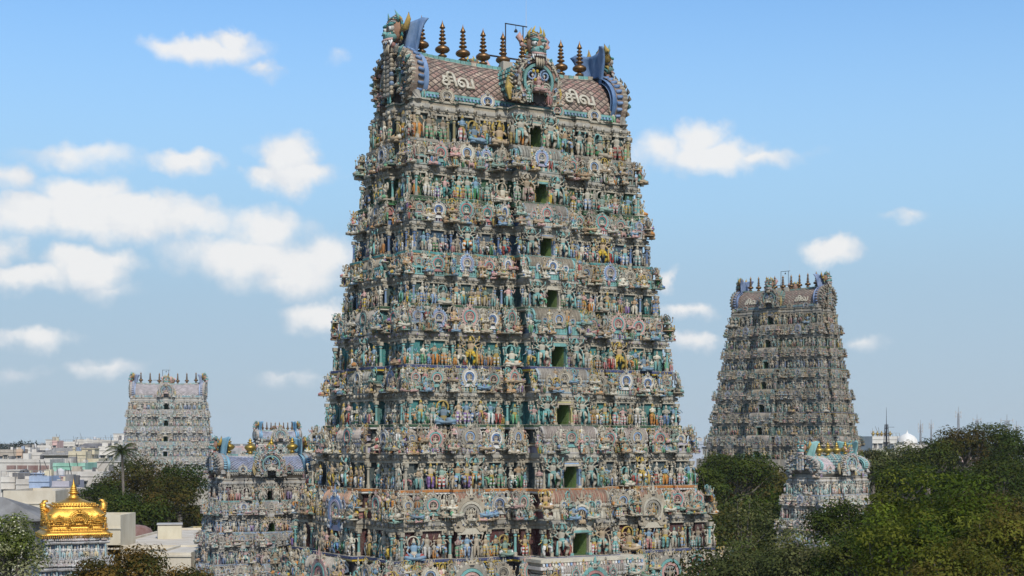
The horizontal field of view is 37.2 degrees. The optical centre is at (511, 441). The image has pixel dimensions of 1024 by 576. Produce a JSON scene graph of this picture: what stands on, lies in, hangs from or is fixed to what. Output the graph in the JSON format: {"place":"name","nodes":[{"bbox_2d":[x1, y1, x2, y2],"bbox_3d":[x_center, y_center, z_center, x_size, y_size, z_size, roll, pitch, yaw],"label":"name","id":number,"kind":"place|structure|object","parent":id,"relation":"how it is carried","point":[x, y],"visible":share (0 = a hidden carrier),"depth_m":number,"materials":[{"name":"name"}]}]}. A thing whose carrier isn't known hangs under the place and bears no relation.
{"place":"outdoors","nodes":[
{"label":"outdoors","id":0,"kind":"place"},
{"bbox_2d":[0,442,17,458],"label":"house","id":1,"kind":"structure","parent":0,"point":[6,453],"depth_m":460.02,"materials":[{"name":"paint"}]},
{"bbox_2d":[0,469,32,496],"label":"house","id":2,"kind":"structure","parent":0,"point":[8,481],"depth_m":240.00,"materials":[{"name":"paint"}]},
{"bbox_2d":[16,440,27,457],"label":"house","id":3,"kind":"structure","parent":0,"point":[21,450],"depth_m":455.22,"materials":[{"name":"paint"}]},
{"bbox_2d":[15,460,44,488],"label":"house","id":4,"kind":"structure","parent":0,"point":[22,480],"depth_m":238.07,"materials":[{"name":"paint"}]},
{"bbox_2d":[23,444,39,452],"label":"house","id":5,"kind":"structure","parent":0,"point":[29,447],"depth_m":501.04,"materials":[{"name":"paint"}]},
{"bbox_2d":[0,446,64,496],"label":"house","id":6,"kind":"structure","parent":0,"point":[27,461],"depth_m":300.04,"materials":[{"name":"paint"}]},
{"bbox_2d":[30,444,48,457],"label":"house","id":7,"kind":"structure","parent":0,"point":[36,453],"depth_m":440.05,"materials":[{"name":"paint"}]},
{"bbox_2d":[28,461,64,487],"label":"house","id":8,"kind":"structure","parent":0,"point":[47,478],"depth_m":236.09,"materials":[{"name":"paint"}]},
{"bbox_2d":[37,439,59,449],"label":"house","id":9,"kind":"structure","parent":0,"point":[48,445],"depth_m":520.09,"materials":[{"name":"paint"}]},
{"bbox_2d":[41,446,71,457],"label":"house","id":10,"kind":"structure","parent":0,"point":[54,452],"depth_m":350.09,"materials":[{"name":"paint"}]},
{"bbox_2d":[52,434,62,447],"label":"house","id":11,"kind":"structure","parent":0,"point":[57,442],"depth_m":500.92,"materials":[{"name":"paint"}]},
{"bbox_2d":[51,461,83,487],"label":"house","id":12,"kind":"structure","parent":0,"point":[66,481],"depth_m":233.86,"materials":[{"name":"paint"}]},
{"bbox_2d":[63,437,74,447],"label":"house","id":13,"kind":"structure","parent":0,"point":[68,444],"depth_m":640.00,"materials":[{"name":"paint"}]},
{"bbox_2d":[53,456,96,470],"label":"house","id":14,"kind":"structure","parent":0,"point":[85,464],"depth_m":296.18,"materials":[{"name":"paint"}]},
{"bbox_2d":[75,434,96,446],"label":"house","id":15,"kind":"structure","parent":0,"point":[85,440],"depth_m":600.05,"materials":[{"name":"paint"}]},
{"bbox_2d":[80,442,101,447],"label":"house","id":16,"kind":"structure","parent":0,"point":[89,445],"depth_m":405.33,"materials":[{"name":"paint"}]},
{"bbox_2d":[54,453,130,488],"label":"house","id":17,"kind":"structure","parent":0,"point":[87,477],"depth_m":263.23,"materials":[{"name":"paint"}]},
{"bbox_2d":[93,433,125,444],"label":"house","id":18,"kind":"structure","parent":0,"point":[116,436],"depth_m":560.22,"materials":[{"name":"paint"}]},
{"bbox_2d":[98,438,124,469],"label":"house","id":19,"kind":"structure","parent":0,"point":[103,448],"depth_m":370.04,"materials":[{"name":"paint"}]},
{"bbox_2d":[136,525,152,535],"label":"domed roof","id":20,"kind":"structure","parent":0,"point":[141,529],"depth_m":173.97,"materials":[{"name":"paint"}]},
{"bbox_2d":[108,528,200,573],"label":"house","id":21,"kind":"structure","parent":0,"point":[188,538],"depth_m":158.63,"materials":[{"name":"paint"}]},
{"bbox_2d":[157,523,182,538],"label":"roof room","id":22,"kind":"object","parent":21,"relation":"on","point":[169,530],"visible":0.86,"depth_m":162.89,"materials":[{"name":"paint"}]},
{"bbox_2d":[0,444,1013,509],"bbox_3d":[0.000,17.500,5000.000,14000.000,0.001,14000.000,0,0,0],"label":"ground","id":23,"kind":"structure","parent":0,"point":[235,445],"depth_m":9174.21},
{"bbox_2d":[0,497,40,575],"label":"shed","id":24,"kind":"structure","parent":23,"relation":"on","point":[8,506],"depth_m":127.29,"materials":[{"name":"paint"}]},
{"bbox_2d":[0,511,51,575],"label":"tree","id":25,"kind":"object","parent":23,"relation":"on","point":[19,545],"visible":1,"depth_m":73.82,"materials":[{"name":"green plant"}]},
{"bbox_2d":[3,488,79,507],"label":"house","id":26,"kind":"structure","parent":23,"relation":"on","point":[35,497],"depth_m":200.00,"materials":[{"name":"paint"}]},
{"bbox_2d":[30,479,114,575],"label":"shrine","id":27,"kind":"object","parent":23,"relation":"on","point":[74,526],"visible":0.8,"depth_m":116.14,"materials":[{"name":"gold metal"}]},
{"bbox_2d":[52,487,92,500],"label":"house","id":28,"kind":"structure","parent":23,"relation":"on","point":[79,491],"depth_m":208.86,"materials":[{"name":"paint"}]},
{"bbox_2d":[68,439,99,461],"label":"house","id":29,"kind":"structure","parent":23,"relation":"on","point":[81,452],"depth_m":336.05,"materials":[{"name":"paint"}]},
{"bbox_2d":[64,555,128,575],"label":"tree","id":30,"kind":"object","parent":23,"relation":"on","point":[110,570],"visible":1,"depth_m":69.64,"materials":[{"name":"green plant"}]},
{"bbox_2d":[87,454,108,461],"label":"house","id":31,"kind":"structure","parent":23,"relation":"on","point":[95,460],"depth_m":336.07,"materials":[{"name":"paint"}]},
{"bbox_2d":[77,473,129,504],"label":"tree","id":32,"kind":"object","parent":23,"relation":"on","point":[100,486],"visible":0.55,"depth_m":204.41,"materials":[{"name":"green plant"}]},
{"bbox_2d":[105,512,135,554],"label":"house","id":33,"kind":"structure","parent":23,"relation":"on","point":[121,527],"depth_m":150.76,"materials":[{"name":"paint"}]},
{"bbox_2d":[90,490,151,523],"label":"tree","id":34,"kind":"object","parent":23,"relation":"on","point":[107,499],"visible":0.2,"depth_m":185.33,"materials":[{"name":"green plant"}]},
{"bbox_2d":[97,443,145,494],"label":"palm tree","id":35,"kind":"object","parent":23,"relation":"on","point":[121,452],"visible":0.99,"depth_m":195.87,"materials":[{"name":"green plant"}]},
{"bbox_2d":[91,452,173,509],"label":"tree","id":36,"kind":"object","parent":23,"relation":"on","point":[137,479],"visible":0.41,"depth_m":209.91,"materials":[{"name":"green plant"}]},
{"bbox_2d":[104,544,170,575],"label":"tree","id":37,"kind":"object","parent":23,"relation":"on","point":[141,563],"visible":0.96,"depth_m":71.46,"materials":[{"name":"green plant"}]},
{"bbox_2d":[109,491,179,531],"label":"tree","id":38,"kind":"object","parent":23,"relation":"on","point":[147,511],"visible":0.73,"depth_m":180.57,"materials":[{"name":"green plant"}]},
{"bbox_2d":[105,500,206,529],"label":"woodland","id":39,"kind":"object","parent":23,"relation":"on","point":[190,524],"visible":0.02,"depth_m":212.67,"materials":[{"name":"green plant"}]},
{"bbox_2d":[122,372,215,504],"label":"gopuram","id":40,"kind":"structure","parent":23,"relation":"on","point":[168,422],"depth_m":422.18,"materials":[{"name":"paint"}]},
{"bbox_2d":[136,472,202,523],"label":"tree","id":41,"kind":"object","parent":23,"relation":"on","point":[184,496],"visible":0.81,"depth_m":186.83,"materials":[{"name":"green plant"}]},
{"bbox_2d":[155,545,198,575],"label":"house","id":42,"kind":"structure","parent":23,"relation":"on","point":[181,554],"depth_m":136.00,"materials":[{"name":"paint"}]},
{"bbox_2d":[147,462,210,527],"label":"tree","id":43,"kind":"object","parent":23,"relation":"on","point":[191,473],"visible":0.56,"depth_m":203.22,"materials":[{"name":"green plant"}]},
{"bbox_2d":[166,563,215,575],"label":"tree","id":44,"kind":"object","parent":23,"relation":"on","point":[175,572],"visible":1,"depth_m":69.48,"materials":[{"name":"green plant"}]},
{"bbox_2d":[193,435,315,575],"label":"gopuram","id":45,"kind":"structure","parent":23,"relation":"on","point":[247,524],"depth_m":134.23,"materials":[{"name":"paint"}]},
{"bbox_2d":[252,420,307,476],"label":"gopuram","id":46,"kind":"structure","parent":23,"relation":"on","point":[280,435],"depth_m":233.34,"materials":[{"name":"paint"}]},
{"bbox_2d":[0,440,998,457],"bbox_3d":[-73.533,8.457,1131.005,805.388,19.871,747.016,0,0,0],"label":"distant grove","id":47,"kind":"object","parent":23,"relation":"on","point":[10,445],"visible":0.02,"depth_m":898.68,"materials":[{"name":"green plant"}]},
{"bbox_2d":[268,10,731,575],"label":"gopuram","id":48,"kind":"structure","parent":23,"relation":"on","point":[500,392],"depth_m":119.05,"materials":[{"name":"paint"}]},
{"bbox_2d":[478,23,526,69],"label":"roof frame","id":49,"kind":"object","parent":48,"relation":"on","point":[504,65],"visible":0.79,"depth_m":125.72,"materials":[{"name":"metal"}]},
{"bbox_2d":[1,444,1021,461],"bbox_3d":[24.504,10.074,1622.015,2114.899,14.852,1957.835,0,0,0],"label":"distant town","id":50,"kind":"object","parent":23,"relation":"on","point":[238,449],"depth_m":1242.38,"materials":[{"name":"paint"}]},
{"bbox_2d":[695,465,732,502],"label":"tree","id":51,"kind":"object","parent":23,"relation":"on","point":[712,478],"visible":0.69,"depth_m":174.15,"materials":[{"name":"green plant"}]},
{"bbox_2d":[698,451,729,471],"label":"tree","id":52,"kind":"object","parent":23,"relation":"on","point":[704,463],"visible":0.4,"depth_m":259.30,"materials":[{"name":"green plant"}]},
{"bbox_2d":[707,449,777,505],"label":"tree","id":53,"kind":"object","parent":23,"relation":"on","point":[734,468],"visible":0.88,"depth_m":198.29,"materials":[{"name":"green plant"}]},
{"bbox_2d":[700,454,794,505],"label":"woodland","id":54,"kind":"object","parent":23,"relation":"on","point":[780,480],"visible":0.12,"depth_m":260.49,"materials":[{"name":"green plant"}]},
{"bbox_2d":[704,535,791,575],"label":"tree","id":55,"kind":"object","parent":23,"relation":"on","point":[749,558],"visible":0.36,"depth_m":116.57,"materials":[{"name":"green plant"}]},
{"bbox_2d":[704,487,796,555],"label":"tree","id":56,"kind":"object","parent":23,"relation":"on","point":[762,520],"visible":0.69,"depth_m":150.91,"materials":[{"name":"green plant"}]},
{"bbox_2d":[696,271,864,477],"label":"gopuram","id":57,"kind":"structure","parent":23,"relation":"on","point":[783,387],"depth_m":303.79,"materials":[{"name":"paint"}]},
{"bbox_2d":[777,271,793,290],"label":"roof frame","id":58,"kind":"object","parent":57,"relation":"on","point":[785,289],"visible":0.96,"depth_m":309.15,"materials":[{"name":"metal"}]},
{"bbox_2d":[757,525,842,575],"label":"tree","id":59,"kind":"object","parent":23,"relation":"on","point":[793,561],"visible":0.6,"depth_m":111.67,"materials":[{"name":"green plant"}]},
{"bbox_2d":[772,440,875,550],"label":"gopuram","id":60,"kind":"structure","parent":23,"relation":"on","point":[816,479],"depth_m":187.12,"materials":[{"name":"paint"}]},
{"bbox_2d":[797,494,876,546],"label":"tree","id":61,"kind":"object","parent":23,"relation":"on","point":[834,520],"visible":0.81,"depth_m":121.24,"materials":[{"name":"green plant"}]},
{"bbox_2d":[666,530,1023,575],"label":"woodland","id":62,"kind":"object","parent":23,"relation":"on","point":[729,568],"visible":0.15,"depth_m":109.77,"materials":[{"name":"green plant"}]},
{"bbox_2d":[802,531,898,575],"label":"tree","id":63,"kind":"object","parent":23,"relation":"on","point":[840,552],"visible":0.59,"depth_m":95.45,"materials":[{"name":"green plant"}]},
{"bbox_2d":[705,488,1023,554],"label":"woodland","id":64,"kind":"object","parent":23,"relation":"on","point":[770,499],"visible":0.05,"depth_m":195.19,"materials":[{"name":"green plant"}]},
{"bbox_2d":[858,448,892,493],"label":"tree","id":65,"kind":"object","parent":23,"relation":"on","point":[876,460],"visible":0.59,"depth_m":214.16,"materials":[{"name":"green plant"}]},
{"bbox_2d":[883,407,889,488],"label":"flag mast","id":66,"kind":"object","parent":23,"relation":"on","point":[885,439],"visible":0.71,"depth_m":249.94,"materials":[{"name":"metal"}]},
{"bbox_2d":[859,439,915,498],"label":"tree","id":67,"kind":"object","parent":23,"relation":"on","point":[893,454],"visible":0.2,"depth_m":234.02,"materials":[{"name":"green plant"}]},
{"bbox_2d":[842,501,956,575],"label":"tree","id":68,"kind":"object","parent":23,"relation":"on","point":[891,551],"visible":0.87,"depth_m":86.88,"materials":[{"name":"green plant"}]},
{"bbox_2d":[869,451,936,502],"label":"tree","id":69,"kind":"object","parent":23,"relation":"on","point":[894,485],"visible":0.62,"depth_m":188.99,"materials":[{"name":"green plant"}]},
{"bbox_2d":[897,431,917,444],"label":"domed building","id":70,"kind":"structure","parent":23,"relation":"on","point":[906,436],"depth_m":403.30,"materials":[{"name":"paint"}]},
{"bbox_2d":[888,436,926,455],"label":"house","id":71,"kind":"structure","parent":23,"relation":"on","point":[911,445],"depth_m":401.57,"materials":[{"name":"paint"}]},
{"bbox_2d":[918,420,922,441],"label":"radio mast","id":72,"kind":"object","parent":23,"relation":"on","point":[920,431],"visible":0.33,"depth_m":519.90,"materials":[{"name":"metal"}]},
{"bbox_2d":[896,436,966,494],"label":"tree","id":73,"kind":"object","parent":23,"relation":"on","point":[938,454],"visible":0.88,"depth_m":226.29,"materials":[{"name":"green plant"}]},
{"bbox_2d":[929,423,933,443],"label":"radio mast","id":74,"kind":"object","parent":23,"relation":"on","point":[930,427],"visible":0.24,"depth_m":539.90,"materials":[{"name":"metal"}]},
{"bbox_2d":[847,463,1020,573],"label":"tree","id":75,"kind":"object","parent":23,"relation":"on","point":[951,518],"visible":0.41,"depth_m":96.47,"materials":[{"name":"green plant"}]},
{"bbox_2d":[862,451,1023,506],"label":"woodland","id":76,"kind":"object","parent":23,"relation":"on","point":[933,489],"visible":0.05,"depth_m":251.17,"materials":[{"name":"green plant"}]},
{"bbox_2d":[900,536,1006,575],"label":"tree","id":77,"kind":"object","parent":23,"relation":"on","point":[955,563],"visible":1,"depth_m":79.20,"materials":[{"name":"green plant"}]},
{"bbox_2d":[955,406,960,465],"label":"radio mast","id":78,"kind":"object","parent":23,"relation":"on","point":[958,420],"visible":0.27,"depth_m":499.93,"materials":[{"name":"metal"}]},
{"bbox_2d":[931,422,997,495],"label":"tree","id":79,"kind":"object","parent":23,"relation":"on","point":[969,443],"visible":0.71,"depth_m":230.54,"materials":[{"name":"green plant"}]},
{"bbox_2d":[943,500,1023,575],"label":"tree","id":80,"kind":"object","parent":23,"relation":"on","point":[993,536],"visible":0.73,"depth_m":85.00,"materials":[{"name":"green plant"}]},
{"bbox_2d":[946,449,1023,503],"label":"tree","id":81,"kind":"object","parent":23,"relation":"on","point":[1007,470],"visible":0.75,"depth_m":183.02,"materials":[{"name":"green plant"}]},
{"bbox_2d":[947,490,1023,535],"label":"tree","id":82,"kind":"object","parent":23,"relation":"on","point":[1014,501],"visible":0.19,"depth_m":128.91,"materials":[{"name":"green plant"}]},
{"bbox_2d":[959,421,1023,490],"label":"tree","id":83,"kind":"object","parent":23,"relation":"on","point":[997,435],"visible":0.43,"depth_m":238.32,"materials":[{"name":"green plant"}]},
{"bbox_2d":[1001,419,1012,464],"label":"radio mast","id":84,"kind":"object","parent":23,"relation":"on","point":[1007,421],"visible":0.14,"depth_m":429.93,"materials":[{"name":"metal"}]},
{"bbox_2d":[993,427,1023,472],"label":"tree","id":85,"kind":"object","parent":23,"relation":"on","point":[1012,449],"visible":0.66,"depth_m":225.09,"materials":[{"name":"green plant"}]},
{"bbox_2d":[0,0,1023,443],"label":"sky","id":86,"kind":"structure","parent":0,"point":[179,191],"materials":[{"name":"blue"}]},
{"bbox_2d":[687,437,706,466],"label":"house","id":87,"kind":"structure","parent":0,"point":[701,447],"depth_m":420.09,"materials":[{"name":"paint"}]},
{"bbox_2d":[861,426,899,452],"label":"house","id":88,"kind":"structure","parent":0,"point":[875,441],"depth_m":420.18,"materials":[{"name":"paint"}]}
]}

